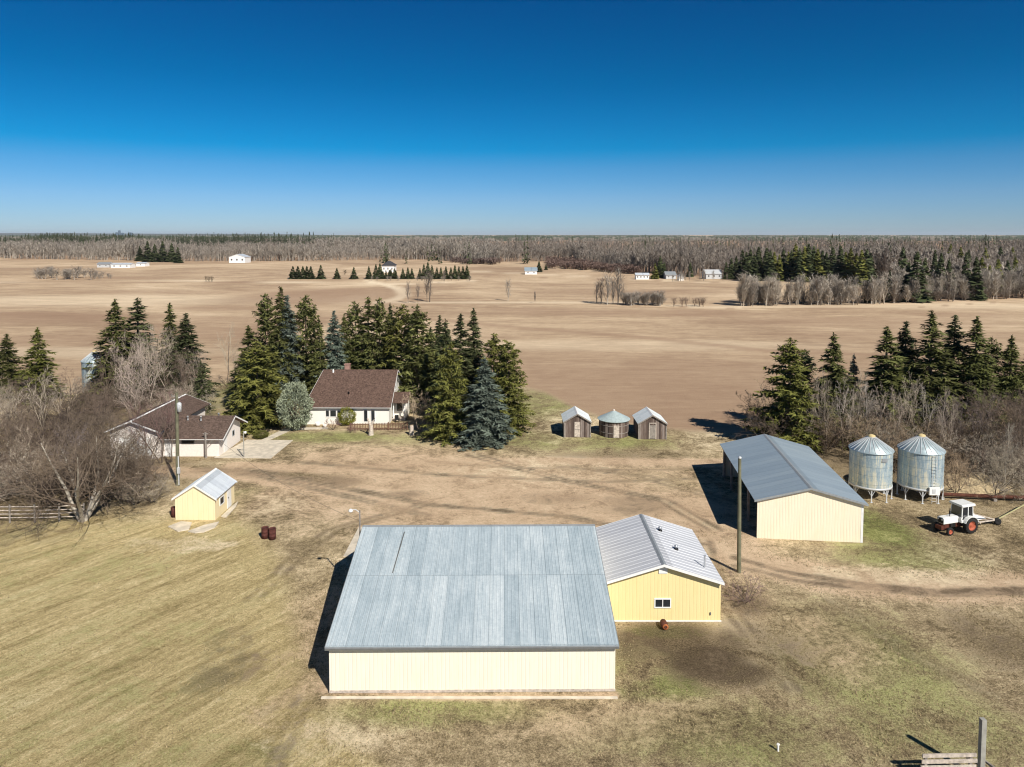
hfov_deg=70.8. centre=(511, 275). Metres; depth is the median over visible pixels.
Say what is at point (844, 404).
bare tree
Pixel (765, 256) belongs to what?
conifer
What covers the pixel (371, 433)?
cut trunk
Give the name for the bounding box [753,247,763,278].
conifer
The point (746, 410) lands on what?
thicket bush
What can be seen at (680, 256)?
wood
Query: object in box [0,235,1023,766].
ground
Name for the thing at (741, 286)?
bare tree
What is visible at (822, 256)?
conifer
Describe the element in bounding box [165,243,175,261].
conifer
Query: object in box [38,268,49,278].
shrub
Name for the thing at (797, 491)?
machine shed
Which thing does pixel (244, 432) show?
lamp post
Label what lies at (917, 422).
thicket bush
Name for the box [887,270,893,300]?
conifer
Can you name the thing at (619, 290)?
bare tree
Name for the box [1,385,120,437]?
thicket bush
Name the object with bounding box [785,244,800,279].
conifer
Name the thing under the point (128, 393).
thicket bush
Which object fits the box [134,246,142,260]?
conifer
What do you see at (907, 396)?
bare tree
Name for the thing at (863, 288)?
bare tree
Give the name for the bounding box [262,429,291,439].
path
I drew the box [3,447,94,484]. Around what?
thicket bush
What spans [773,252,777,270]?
conifer
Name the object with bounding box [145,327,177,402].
bare tree
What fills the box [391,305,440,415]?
spruce tree
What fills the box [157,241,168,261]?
conifer
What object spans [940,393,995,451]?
bare tree
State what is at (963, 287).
bare tree
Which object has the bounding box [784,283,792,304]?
bare tree
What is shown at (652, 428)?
door
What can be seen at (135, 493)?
thicket bush
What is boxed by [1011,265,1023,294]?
bare tree
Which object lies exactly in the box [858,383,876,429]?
bare tree
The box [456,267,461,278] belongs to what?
conifer
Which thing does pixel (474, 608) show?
barn
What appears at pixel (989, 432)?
thicket bush
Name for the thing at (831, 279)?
bare tree
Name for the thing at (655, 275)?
conifer
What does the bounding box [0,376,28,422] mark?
bare tree
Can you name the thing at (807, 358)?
spruce tree
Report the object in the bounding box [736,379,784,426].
thicket bush
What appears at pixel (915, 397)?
bare tree
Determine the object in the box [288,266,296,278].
conifer
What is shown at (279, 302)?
spruce tree
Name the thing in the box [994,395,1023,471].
bare tree
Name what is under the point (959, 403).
bare tree
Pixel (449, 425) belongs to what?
spruce tree
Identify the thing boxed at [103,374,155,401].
thicket bush
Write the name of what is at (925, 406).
bare tree
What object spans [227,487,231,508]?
door
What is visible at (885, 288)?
bare tree
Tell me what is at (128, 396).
thicket bush
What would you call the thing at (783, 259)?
conifer
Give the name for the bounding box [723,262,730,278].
conifer
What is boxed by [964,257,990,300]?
conifer
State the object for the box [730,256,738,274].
conifer
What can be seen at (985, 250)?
conifer
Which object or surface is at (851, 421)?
bare tree
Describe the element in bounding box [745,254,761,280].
conifer
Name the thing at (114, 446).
thicket bush
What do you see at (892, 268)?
bare tree
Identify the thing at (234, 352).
bare tree
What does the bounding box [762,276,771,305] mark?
bare tree
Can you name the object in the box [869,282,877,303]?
bare tree
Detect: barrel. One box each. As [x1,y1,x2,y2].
[171,506,174,517]
[261,526,268,538]
[268,527,275,539]
[660,619,668,629]
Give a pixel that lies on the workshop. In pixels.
(656, 570)
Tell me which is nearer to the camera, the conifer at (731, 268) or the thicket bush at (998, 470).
the thicket bush at (998, 470)
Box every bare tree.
[0,375,30,446]
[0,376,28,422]
[0,398,42,454]
[0,403,176,539]
[10,426,49,501]
[23,364,61,450]
[44,377,77,436]
[50,425,90,484]
[59,368,82,406]
[73,368,116,416]
[95,347,119,411]
[107,338,131,404]
[111,389,187,462]
[113,329,171,412]
[113,375,158,417]
[119,324,173,405]
[121,397,174,464]
[133,350,170,405]
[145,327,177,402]
[145,346,196,389]
[156,400,183,461]
[170,349,206,393]
[216,323,238,387]
[225,347,243,385]
[401,385,436,432]
[404,280,410,302]
[423,276,428,294]
[425,268,433,301]
[504,279,511,296]
[592,281,599,302]
[596,278,604,303]
[601,270,612,304]
[609,277,615,301]
[610,267,628,304]
[734,271,752,305]
[737,283,745,305]
[745,276,755,305]
[748,282,759,305]
[757,285,764,304]
[759,275,772,305]
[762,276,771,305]
[768,277,781,301]
[770,270,778,304]
[774,277,782,305]
[783,283,793,304]
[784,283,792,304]
[785,278,794,300]
[791,278,803,304]
[792,284,801,304]
[797,280,805,304]
[799,272,808,303]
[805,381,819,415]
[807,371,830,444]
[808,272,820,288]
[808,291,814,304]
[811,275,824,304]
[816,275,827,304]
[817,386,837,452]
[821,278,831,303]
[823,287,832,304]
[826,272,837,297]
[832,380,857,451]
[833,278,842,303]
[836,280,847,300]
[842,382,862,442]
[846,277,855,298]
[847,285,858,304]
[850,371,873,440]
[851,276,859,290]
[855,283,862,303]
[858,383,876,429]
[859,278,867,301]
[860,280,872,303]
[867,275,878,303]
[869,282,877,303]
[870,382,895,434]
[871,281,880,303]
[875,277,884,303]
[877,286,883,302]
[879,273,893,303]
[886,388,911,447]
[888,277,903,302]
[890,265,900,275]
[892,272,903,292]
[894,268,906,289]
[896,375,918,421]
[901,285,911,302]
[902,376,924,427]
[907,276,924,298]
[910,279,921,302]
[914,383,938,430]
[923,275,931,295]
[932,386,954,444]
[935,277,946,293]
[935,398,961,469]
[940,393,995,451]
[941,388,1002,453]
[943,268,955,298]
[945,278,960,300]
[951,262,962,277]
[956,274,968,290]
[956,277,968,299]
[962,381,1023,464]
[970,384,1023,452]
[982,272,990,291]
[985,267,996,297]
[988,275,1000,299]
[989,270,1003,297]
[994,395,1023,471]
[1001,271,1013,289]
[1001,423,1020,476]
[1002,268,1015,297]
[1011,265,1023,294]
[1012,271,1022,290]
[1012,280,1018,292]
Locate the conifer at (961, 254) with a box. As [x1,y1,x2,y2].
[957,247,963,258]
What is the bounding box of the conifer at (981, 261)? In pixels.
[979,257,986,272]
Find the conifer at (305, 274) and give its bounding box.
[303,266,309,278]
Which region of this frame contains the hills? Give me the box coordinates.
[0,233,304,235]
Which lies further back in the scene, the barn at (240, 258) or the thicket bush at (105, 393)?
the barn at (240, 258)
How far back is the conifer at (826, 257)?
385.34 m
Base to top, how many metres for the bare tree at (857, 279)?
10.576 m
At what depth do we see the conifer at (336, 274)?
403.58 m
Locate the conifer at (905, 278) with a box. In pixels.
[899,262,914,301]
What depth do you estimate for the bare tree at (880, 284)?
258.56 m
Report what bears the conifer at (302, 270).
on the ground at (688, 371)
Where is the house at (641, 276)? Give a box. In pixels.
[634,273,649,279]
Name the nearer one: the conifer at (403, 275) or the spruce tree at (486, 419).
the spruce tree at (486, 419)
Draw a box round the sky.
[0,0,1023,234]
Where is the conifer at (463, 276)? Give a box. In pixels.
[459,266,465,278]
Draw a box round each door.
[119,437,150,457]
[165,440,172,455]
[224,435,226,451]
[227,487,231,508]
[363,410,367,421]
[371,410,374,421]
[574,422,579,436]
[613,425,618,437]
[649,423,655,438]
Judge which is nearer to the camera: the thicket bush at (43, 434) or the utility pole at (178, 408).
the utility pole at (178, 408)
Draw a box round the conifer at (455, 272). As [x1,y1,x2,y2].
[453,266,457,278]
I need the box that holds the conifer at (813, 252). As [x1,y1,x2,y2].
[811,246,815,262]
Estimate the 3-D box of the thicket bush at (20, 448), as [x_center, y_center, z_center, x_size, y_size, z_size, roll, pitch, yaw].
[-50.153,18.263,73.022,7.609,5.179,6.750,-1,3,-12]
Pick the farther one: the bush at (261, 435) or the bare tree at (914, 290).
the bare tree at (914, 290)
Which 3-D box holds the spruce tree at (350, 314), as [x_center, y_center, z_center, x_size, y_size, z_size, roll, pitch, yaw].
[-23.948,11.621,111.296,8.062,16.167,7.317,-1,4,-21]
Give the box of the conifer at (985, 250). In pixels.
[983,247,988,258]
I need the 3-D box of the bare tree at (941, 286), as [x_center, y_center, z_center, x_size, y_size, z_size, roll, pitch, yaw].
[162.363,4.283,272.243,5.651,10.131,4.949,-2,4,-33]
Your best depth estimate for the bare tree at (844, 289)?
256.63 m
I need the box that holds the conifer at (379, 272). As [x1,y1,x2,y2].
[376,263,383,278]
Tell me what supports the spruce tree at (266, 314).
on the ground at (688, 371)
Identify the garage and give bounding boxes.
[105,394,247,458]
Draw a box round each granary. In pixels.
[561,406,591,437]
[598,409,629,437]
[632,406,667,438]
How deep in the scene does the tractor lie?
60.30 m
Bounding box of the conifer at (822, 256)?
[820,250,825,264]
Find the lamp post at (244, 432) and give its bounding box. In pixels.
[237,431,246,456]
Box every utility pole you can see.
[171,392,181,485]
[737,456,741,572]
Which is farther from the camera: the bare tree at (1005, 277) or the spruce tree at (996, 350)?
the bare tree at (1005, 277)
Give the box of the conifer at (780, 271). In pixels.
[774,255,785,280]
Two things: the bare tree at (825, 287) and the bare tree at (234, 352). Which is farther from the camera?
the bare tree at (825, 287)
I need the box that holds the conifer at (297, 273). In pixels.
[294,266,302,278]
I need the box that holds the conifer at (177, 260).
[173,247,183,262]
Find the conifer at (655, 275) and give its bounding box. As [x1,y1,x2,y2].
[650,263,658,278]
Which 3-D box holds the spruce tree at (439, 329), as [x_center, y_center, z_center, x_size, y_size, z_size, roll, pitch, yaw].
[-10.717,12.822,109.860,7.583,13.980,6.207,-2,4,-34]
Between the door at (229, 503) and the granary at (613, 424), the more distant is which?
the granary at (613, 424)
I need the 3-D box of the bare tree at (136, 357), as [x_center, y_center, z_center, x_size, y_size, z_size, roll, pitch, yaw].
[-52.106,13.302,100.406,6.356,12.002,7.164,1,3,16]
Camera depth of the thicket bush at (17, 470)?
68.69 m
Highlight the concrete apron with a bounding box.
[343,527,361,556]
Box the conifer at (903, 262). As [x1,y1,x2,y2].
[896,246,907,272]
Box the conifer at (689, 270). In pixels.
[686,263,693,276]
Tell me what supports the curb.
on the ground at (688, 371)
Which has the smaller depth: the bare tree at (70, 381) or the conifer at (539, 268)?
the bare tree at (70, 381)
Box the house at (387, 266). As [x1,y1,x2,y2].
[381,261,396,272]
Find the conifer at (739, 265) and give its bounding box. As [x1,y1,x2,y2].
[735,250,745,278]
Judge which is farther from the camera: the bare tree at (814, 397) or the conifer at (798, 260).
the conifer at (798, 260)
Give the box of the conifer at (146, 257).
[140,241,152,261]
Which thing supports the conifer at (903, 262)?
on the ground at (688, 371)
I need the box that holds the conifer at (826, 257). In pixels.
[821,252,831,279]
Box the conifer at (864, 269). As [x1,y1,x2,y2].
[849,249,871,286]
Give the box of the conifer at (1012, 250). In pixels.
[1009,247,1014,258]
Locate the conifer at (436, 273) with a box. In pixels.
[434,267,439,278]
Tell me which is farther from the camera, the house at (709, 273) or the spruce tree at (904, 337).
the house at (709, 273)
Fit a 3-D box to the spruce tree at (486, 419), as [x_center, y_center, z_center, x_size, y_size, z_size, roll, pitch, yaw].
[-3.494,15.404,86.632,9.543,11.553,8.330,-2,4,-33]
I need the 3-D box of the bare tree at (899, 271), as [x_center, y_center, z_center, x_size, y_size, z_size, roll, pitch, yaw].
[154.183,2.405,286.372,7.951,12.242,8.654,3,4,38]
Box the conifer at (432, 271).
[430,265,435,278]
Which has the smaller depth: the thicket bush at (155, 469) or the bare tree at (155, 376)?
the thicket bush at (155, 469)
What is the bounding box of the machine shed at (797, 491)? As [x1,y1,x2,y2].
[720,434,868,542]
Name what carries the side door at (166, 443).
in the garage
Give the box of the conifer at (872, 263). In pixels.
[867,253,878,280]
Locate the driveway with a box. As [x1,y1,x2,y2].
[214,440,292,457]
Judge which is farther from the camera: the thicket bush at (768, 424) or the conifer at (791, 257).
the conifer at (791, 257)
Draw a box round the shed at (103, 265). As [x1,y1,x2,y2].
[97,262,112,267]
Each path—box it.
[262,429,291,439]
[287,427,327,429]
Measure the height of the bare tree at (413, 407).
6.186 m
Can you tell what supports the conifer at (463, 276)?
on the ground at (688, 371)
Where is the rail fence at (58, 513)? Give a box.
[0,503,84,522]
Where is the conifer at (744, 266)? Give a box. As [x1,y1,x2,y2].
[738,252,752,279]
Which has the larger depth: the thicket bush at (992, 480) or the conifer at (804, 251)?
the conifer at (804, 251)
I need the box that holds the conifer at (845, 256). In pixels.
[842,252,849,277]
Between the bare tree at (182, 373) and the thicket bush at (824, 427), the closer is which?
the thicket bush at (824, 427)
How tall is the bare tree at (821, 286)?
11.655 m
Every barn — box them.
[229,254,250,262]
[325,524,618,692]
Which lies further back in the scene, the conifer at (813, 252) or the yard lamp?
the conifer at (813, 252)
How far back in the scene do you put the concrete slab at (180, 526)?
61.53 m
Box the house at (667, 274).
[663,271,676,278]
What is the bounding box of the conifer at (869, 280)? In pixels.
[862,273,872,302]
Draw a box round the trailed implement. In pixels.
[973,504,1023,524]
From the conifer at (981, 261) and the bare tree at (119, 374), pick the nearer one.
the bare tree at (119, 374)
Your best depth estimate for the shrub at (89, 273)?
397.26 m
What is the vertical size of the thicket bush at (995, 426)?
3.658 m
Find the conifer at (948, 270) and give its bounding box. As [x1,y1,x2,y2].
[940,259,957,297]
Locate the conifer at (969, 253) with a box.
[967,250,972,268]
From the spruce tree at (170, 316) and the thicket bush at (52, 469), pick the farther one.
the spruce tree at (170, 316)
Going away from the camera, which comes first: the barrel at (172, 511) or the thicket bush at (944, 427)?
the barrel at (172, 511)
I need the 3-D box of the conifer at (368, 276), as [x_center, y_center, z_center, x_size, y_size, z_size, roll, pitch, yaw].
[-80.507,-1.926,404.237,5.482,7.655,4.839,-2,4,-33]
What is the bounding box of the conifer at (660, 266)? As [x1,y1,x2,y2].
[655,256,663,277]
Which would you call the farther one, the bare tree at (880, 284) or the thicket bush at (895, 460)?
the bare tree at (880, 284)
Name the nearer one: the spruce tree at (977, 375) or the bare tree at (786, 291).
the spruce tree at (977, 375)
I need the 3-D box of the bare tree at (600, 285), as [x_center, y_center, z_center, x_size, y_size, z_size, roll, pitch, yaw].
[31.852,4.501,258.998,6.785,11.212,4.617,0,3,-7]
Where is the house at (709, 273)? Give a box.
[701,269,721,278]
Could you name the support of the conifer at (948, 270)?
on the ground at (688, 371)
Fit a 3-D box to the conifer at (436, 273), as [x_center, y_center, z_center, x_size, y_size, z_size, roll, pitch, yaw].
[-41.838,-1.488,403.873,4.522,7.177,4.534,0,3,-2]
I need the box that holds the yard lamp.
[348,509,360,534]
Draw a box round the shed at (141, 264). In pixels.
[135,262,148,266]
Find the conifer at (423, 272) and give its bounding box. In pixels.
[421,264,425,277]
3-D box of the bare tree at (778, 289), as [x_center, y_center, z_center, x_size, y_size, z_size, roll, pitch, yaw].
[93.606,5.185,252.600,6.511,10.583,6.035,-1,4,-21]
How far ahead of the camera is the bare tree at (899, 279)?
281.02 m
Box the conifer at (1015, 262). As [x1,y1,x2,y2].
[1010,257,1017,275]
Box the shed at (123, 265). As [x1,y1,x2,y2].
[110,263,135,267]
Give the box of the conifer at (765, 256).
[759,248,768,275]
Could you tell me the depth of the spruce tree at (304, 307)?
107.60 m
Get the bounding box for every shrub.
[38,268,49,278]
[51,267,61,279]
[60,270,69,279]
[68,269,78,279]
[71,265,82,277]
[85,267,96,279]
[275,381,313,430]
[626,292,639,305]
[627,292,640,304]
[640,290,653,305]
[652,289,666,305]
[832,297,840,304]
[935,290,949,300]
[944,289,958,300]
[997,288,1009,298]
[1001,288,1014,298]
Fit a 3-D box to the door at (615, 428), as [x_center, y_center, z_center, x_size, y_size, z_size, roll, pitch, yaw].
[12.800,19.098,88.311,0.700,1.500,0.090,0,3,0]
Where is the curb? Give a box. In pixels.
[321,696,617,698]
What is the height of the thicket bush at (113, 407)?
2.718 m
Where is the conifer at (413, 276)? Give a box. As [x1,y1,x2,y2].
[410,269,414,278]
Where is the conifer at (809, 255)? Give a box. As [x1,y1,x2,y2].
[803,244,819,280]
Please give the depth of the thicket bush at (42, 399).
92.98 m
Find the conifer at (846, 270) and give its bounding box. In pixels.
[839,247,859,281]
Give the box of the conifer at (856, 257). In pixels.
[849,253,862,278]
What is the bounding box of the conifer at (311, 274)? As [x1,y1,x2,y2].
[307,266,315,278]
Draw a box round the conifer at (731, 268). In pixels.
[727,258,736,278]
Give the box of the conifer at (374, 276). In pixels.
[372,264,379,278]
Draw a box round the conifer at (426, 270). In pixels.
[425,262,430,277]
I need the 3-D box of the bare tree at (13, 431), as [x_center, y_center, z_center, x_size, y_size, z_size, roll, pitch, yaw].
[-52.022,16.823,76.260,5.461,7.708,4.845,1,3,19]
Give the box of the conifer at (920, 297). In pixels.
[899,251,934,302]
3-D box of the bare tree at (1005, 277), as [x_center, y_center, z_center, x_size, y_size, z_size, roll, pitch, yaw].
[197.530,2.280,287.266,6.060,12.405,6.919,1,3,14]
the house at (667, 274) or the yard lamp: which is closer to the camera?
the yard lamp
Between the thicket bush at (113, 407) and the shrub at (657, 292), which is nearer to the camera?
the thicket bush at (113, 407)
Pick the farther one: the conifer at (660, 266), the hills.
the hills
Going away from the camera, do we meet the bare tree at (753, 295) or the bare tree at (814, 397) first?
the bare tree at (814, 397)
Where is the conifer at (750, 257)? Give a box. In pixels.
[747,249,753,275]
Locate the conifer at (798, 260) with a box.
[788,248,805,281]
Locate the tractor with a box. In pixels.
[934,499,978,535]
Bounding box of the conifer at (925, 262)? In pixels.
[919,257,936,300]
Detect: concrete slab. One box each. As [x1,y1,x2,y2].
[168,521,191,531]
[188,521,218,532]
[221,502,237,517]
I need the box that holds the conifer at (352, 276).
[349,267,359,278]
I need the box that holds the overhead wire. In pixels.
[180,406,358,520]
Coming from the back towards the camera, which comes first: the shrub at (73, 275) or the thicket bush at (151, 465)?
the shrub at (73, 275)
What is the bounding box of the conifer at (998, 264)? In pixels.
[994,259,1003,291]
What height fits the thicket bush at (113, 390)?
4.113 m
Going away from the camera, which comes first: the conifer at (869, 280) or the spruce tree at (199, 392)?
the spruce tree at (199, 392)
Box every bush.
[0,386,42,434]
[0,407,38,463]
[0,413,92,451]
[0,418,39,457]
[0,430,56,468]
[0,438,84,480]
[0,443,33,479]
[0,449,20,495]
[0,451,43,497]
[0,458,33,494]
[0,459,37,497]
[0,461,44,500]
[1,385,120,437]
[1,409,95,450]
[2,406,91,446]
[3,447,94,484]
[3,456,101,524]
[8,375,81,428]
[21,457,67,482]
[23,465,87,507]
[26,454,94,490]
[34,403,117,451]
[45,427,117,459]
[54,447,137,501]
[55,402,123,439]
[56,427,151,469]
[61,375,100,403]
[61,444,161,500]
[65,386,111,414]
[73,394,128,423]
[76,378,143,404]
[80,381,126,405]
[82,398,132,414]
[83,465,175,507]
[85,433,153,468]
[90,450,172,493]
[101,378,151,405]
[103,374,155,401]
[105,444,156,472]
[109,385,161,407]
[120,454,174,488]
[122,472,179,502]
[137,378,179,406]
[145,386,196,410]
[158,377,216,401]
[173,391,229,414]
[252,430,268,438]
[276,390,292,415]
[324,418,338,429]
[337,407,355,424]
[345,423,356,432]
[722,569,771,608]
[729,396,811,433]
[733,410,814,440]
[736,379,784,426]
[749,389,840,422]
[749,412,824,434]
[764,402,822,420]
[796,405,862,444]
[796,409,883,458]
[804,411,873,453]
[810,403,883,437]
[814,407,908,455]
[842,420,932,474]
[845,419,930,467]
[850,391,916,436]
[863,403,922,444]
[876,425,972,478]
[881,420,952,452]
[882,424,923,445]
[882,431,966,461]
[885,426,964,459]
[887,419,944,454]
[893,432,969,472]
[914,395,1003,423]
[916,411,966,469]
[918,412,1000,446]
[920,415,991,448]
[929,400,1005,432]
[930,437,974,469]
[934,411,1005,459]
[937,420,987,448]
[944,449,983,497]
[946,425,1009,471]
[947,396,1019,431]
[947,459,1023,505]
[951,434,1023,479]
[952,425,993,459]
[956,422,1023,447]
[957,417,1009,439]
[960,392,1010,438]
[961,392,1022,428]
[961,432,1023,474]
[961,434,1023,480]
[971,442,1023,502]
[984,422,1023,475]
[991,431,1023,473]
[992,442,1023,481]
[1006,447,1023,481]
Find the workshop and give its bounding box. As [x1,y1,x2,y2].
[596,514,724,621]
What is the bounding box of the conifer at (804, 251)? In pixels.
[797,246,812,281]
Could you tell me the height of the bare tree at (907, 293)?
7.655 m
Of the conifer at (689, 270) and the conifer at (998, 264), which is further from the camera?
the conifer at (689, 270)
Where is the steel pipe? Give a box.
[927,492,1023,498]
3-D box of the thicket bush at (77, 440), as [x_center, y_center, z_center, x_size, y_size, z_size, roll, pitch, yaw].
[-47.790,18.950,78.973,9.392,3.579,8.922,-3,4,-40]
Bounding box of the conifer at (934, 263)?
[929,250,937,279]
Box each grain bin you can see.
[80,350,105,398]
[848,434,894,502]
[895,433,945,503]
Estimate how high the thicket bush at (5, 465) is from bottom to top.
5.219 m
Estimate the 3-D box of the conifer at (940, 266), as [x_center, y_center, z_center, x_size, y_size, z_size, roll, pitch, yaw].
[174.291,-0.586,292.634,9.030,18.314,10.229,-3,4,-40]
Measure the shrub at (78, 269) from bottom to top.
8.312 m
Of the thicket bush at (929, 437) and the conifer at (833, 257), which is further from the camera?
the conifer at (833, 257)
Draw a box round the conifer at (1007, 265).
[1003,260,1018,292]
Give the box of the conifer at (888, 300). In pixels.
[881,277,889,301]
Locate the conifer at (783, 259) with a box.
[780,249,788,273]
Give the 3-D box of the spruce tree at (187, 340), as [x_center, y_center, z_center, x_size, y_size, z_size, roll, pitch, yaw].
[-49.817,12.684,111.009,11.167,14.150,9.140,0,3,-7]
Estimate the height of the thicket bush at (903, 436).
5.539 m
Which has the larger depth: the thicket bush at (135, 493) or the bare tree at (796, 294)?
the bare tree at (796, 294)
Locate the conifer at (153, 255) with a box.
[148,244,158,261]
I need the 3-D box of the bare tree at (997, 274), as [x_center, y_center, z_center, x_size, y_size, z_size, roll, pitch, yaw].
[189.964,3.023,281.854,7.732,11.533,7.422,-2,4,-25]
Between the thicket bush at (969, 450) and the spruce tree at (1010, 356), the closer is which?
the thicket bush at (969, 450)
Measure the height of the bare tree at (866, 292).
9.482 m
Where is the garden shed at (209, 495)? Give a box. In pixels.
[171,468,236,519]
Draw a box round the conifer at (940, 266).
[934,253,945,290]
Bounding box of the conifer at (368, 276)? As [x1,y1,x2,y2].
[365,267,371,278]
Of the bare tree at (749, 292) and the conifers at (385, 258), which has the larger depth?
the conifers at (385, 258)
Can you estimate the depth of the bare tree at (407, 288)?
262.31 m
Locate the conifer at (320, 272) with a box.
[315,265,326,278]
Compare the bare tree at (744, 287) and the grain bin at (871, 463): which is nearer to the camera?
the grain bin at (871, 463)
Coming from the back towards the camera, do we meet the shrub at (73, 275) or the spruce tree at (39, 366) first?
the shrub at (73, 275)
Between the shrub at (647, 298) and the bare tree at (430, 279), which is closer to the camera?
the shrub at (647, 298)
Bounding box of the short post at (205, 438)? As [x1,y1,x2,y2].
[203,432,212,457]
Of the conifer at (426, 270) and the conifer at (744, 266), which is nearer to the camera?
the conifer at (744, 266)
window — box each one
[181,440,193,443]
[219,495,224,505]
[325,410,329,416]
[330,410,336,416]
[396,403,402,410]
[654,598,670,607]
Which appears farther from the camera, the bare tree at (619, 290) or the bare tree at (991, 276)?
the bare tree at (991, 276)
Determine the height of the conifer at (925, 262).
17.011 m
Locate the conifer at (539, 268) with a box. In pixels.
[537,261,542,271]
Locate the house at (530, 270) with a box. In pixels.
[524,267,537,274]
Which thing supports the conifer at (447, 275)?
on the ground at (688, 371)
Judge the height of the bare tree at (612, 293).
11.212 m
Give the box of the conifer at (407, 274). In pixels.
[404,268,409,278]
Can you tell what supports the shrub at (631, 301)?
on the ground at (688, 371)
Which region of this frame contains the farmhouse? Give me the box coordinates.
[303,363,411,424]
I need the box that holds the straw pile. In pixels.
[941,472,1013,494]
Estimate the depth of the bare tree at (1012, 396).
79.54 m
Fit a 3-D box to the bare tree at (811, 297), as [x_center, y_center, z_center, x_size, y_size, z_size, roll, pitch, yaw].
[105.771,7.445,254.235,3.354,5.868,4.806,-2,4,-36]
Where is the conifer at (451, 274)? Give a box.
[448,267,453,278]
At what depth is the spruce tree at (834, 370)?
86.43 m
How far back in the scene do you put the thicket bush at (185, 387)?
103.01 m
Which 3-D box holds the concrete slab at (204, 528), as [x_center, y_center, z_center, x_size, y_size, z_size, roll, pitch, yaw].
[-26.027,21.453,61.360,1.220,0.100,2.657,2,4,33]
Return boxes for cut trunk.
[367,417,374,435]
[409,425,413,435]
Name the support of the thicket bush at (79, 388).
on the ground at (688, 371)
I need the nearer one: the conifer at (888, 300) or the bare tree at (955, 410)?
the bare tree at (955, 410)
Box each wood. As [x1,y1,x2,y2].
[0,237,501,262]
[1,236,1023,248]
[470,238,1023,277]
[887,246,1023,285]
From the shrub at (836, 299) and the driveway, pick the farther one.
the shrub at (836, 299)
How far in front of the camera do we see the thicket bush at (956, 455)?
75.42 m
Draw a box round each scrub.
[449,256,501,264]
[543,256,644,273]
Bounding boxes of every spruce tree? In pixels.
[0,334,27,398]
[8,327,73,404]
[76,299,161,408]
[113,298,167,400]
[154,303,181,392]
[156,313,220,398]
[189,360,217,412]
[221,340,303,434]
[222,325,269,408]
[235,294,285,407]
[266,286,306,400]
[270,295,310,400]
[284,295,325,405]
[299,316,331,399]
[311,310,348,385]
[332,314,355,368]
[342,301,370,368]
[347,297,378,369]
[359,298,397,369]
[379,304,421,408]
[380,304,400,369]
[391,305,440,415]
[413,327,439,404]
[416,343,472,447]
[422,319,469,422]
[432,315,448,362]
[433,313,478,416]
[449,357,517,452]
[461,308,485,412]
[468,333,527,413]
[491,339,536,435]
[740,338,831,452]
[791,349,819,433]
[806,332,868,450]
[844,355,863,427]
[852,326,932,442]
[880,321,934,402]
[893,310,987,441]
[933,315,971,407]
[944,316,1012,443]
[977,336,1017,422]
[987,334,1023,429]
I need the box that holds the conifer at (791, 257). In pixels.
[784,250,796,280]
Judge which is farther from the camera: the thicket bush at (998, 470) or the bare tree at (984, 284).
the bare tree at (984, 284)
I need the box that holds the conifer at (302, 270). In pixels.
[298,266,305,278]
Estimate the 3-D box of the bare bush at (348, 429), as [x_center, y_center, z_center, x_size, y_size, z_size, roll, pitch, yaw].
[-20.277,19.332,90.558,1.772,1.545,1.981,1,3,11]
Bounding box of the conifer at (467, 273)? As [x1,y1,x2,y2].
[464,265,469,278]
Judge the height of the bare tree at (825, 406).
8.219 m
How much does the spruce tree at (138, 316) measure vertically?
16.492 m
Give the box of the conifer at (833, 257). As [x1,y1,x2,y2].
[825,247,837,275]
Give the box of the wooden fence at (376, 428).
[350,422,407,429]
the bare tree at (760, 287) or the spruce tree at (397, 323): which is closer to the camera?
the spruce tree at (397, 323)
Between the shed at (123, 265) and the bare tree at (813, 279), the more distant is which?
the shed at (123, 265)
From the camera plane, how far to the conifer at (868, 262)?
361.73 m
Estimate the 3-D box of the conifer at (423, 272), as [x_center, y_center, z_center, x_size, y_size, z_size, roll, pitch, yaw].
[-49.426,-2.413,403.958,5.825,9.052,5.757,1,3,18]
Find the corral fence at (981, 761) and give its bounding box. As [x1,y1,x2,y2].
[920,717,994,766]
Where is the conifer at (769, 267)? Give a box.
[761,251,778,280]
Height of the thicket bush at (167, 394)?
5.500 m
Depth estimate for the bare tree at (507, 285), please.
270.28 m
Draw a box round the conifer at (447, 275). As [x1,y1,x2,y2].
[444,266,449,278]
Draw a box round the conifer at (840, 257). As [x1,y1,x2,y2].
[830,245,845,281]
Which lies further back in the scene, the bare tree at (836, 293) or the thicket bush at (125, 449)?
the bare tree at (836, 293)
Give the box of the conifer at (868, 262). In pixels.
[860,249,877,278]
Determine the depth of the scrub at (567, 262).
515.35 m
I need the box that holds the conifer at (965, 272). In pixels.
[959,252,971,291]
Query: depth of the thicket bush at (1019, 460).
71.98 m
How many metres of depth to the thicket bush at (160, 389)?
103.36 m
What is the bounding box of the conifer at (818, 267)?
[813,249,828,281]
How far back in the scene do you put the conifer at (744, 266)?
385.21 m
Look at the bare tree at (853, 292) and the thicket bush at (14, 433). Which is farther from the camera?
the bare tree at (853, 292)
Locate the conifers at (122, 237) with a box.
[0,232,378,248]
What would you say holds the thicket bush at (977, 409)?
on the ground at (688, 371)
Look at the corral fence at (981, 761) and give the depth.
32.93 m
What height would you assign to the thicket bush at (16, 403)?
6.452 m
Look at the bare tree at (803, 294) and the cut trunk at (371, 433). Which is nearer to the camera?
the cut trunk at (371, 433)
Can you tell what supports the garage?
on the ground at (688, 371)
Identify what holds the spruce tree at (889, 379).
on the ground at (688, 371)
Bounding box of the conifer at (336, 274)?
[333,268,341,278]
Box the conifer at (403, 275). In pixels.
[400,269,405,278]
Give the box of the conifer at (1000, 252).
[996,246,1003,259]

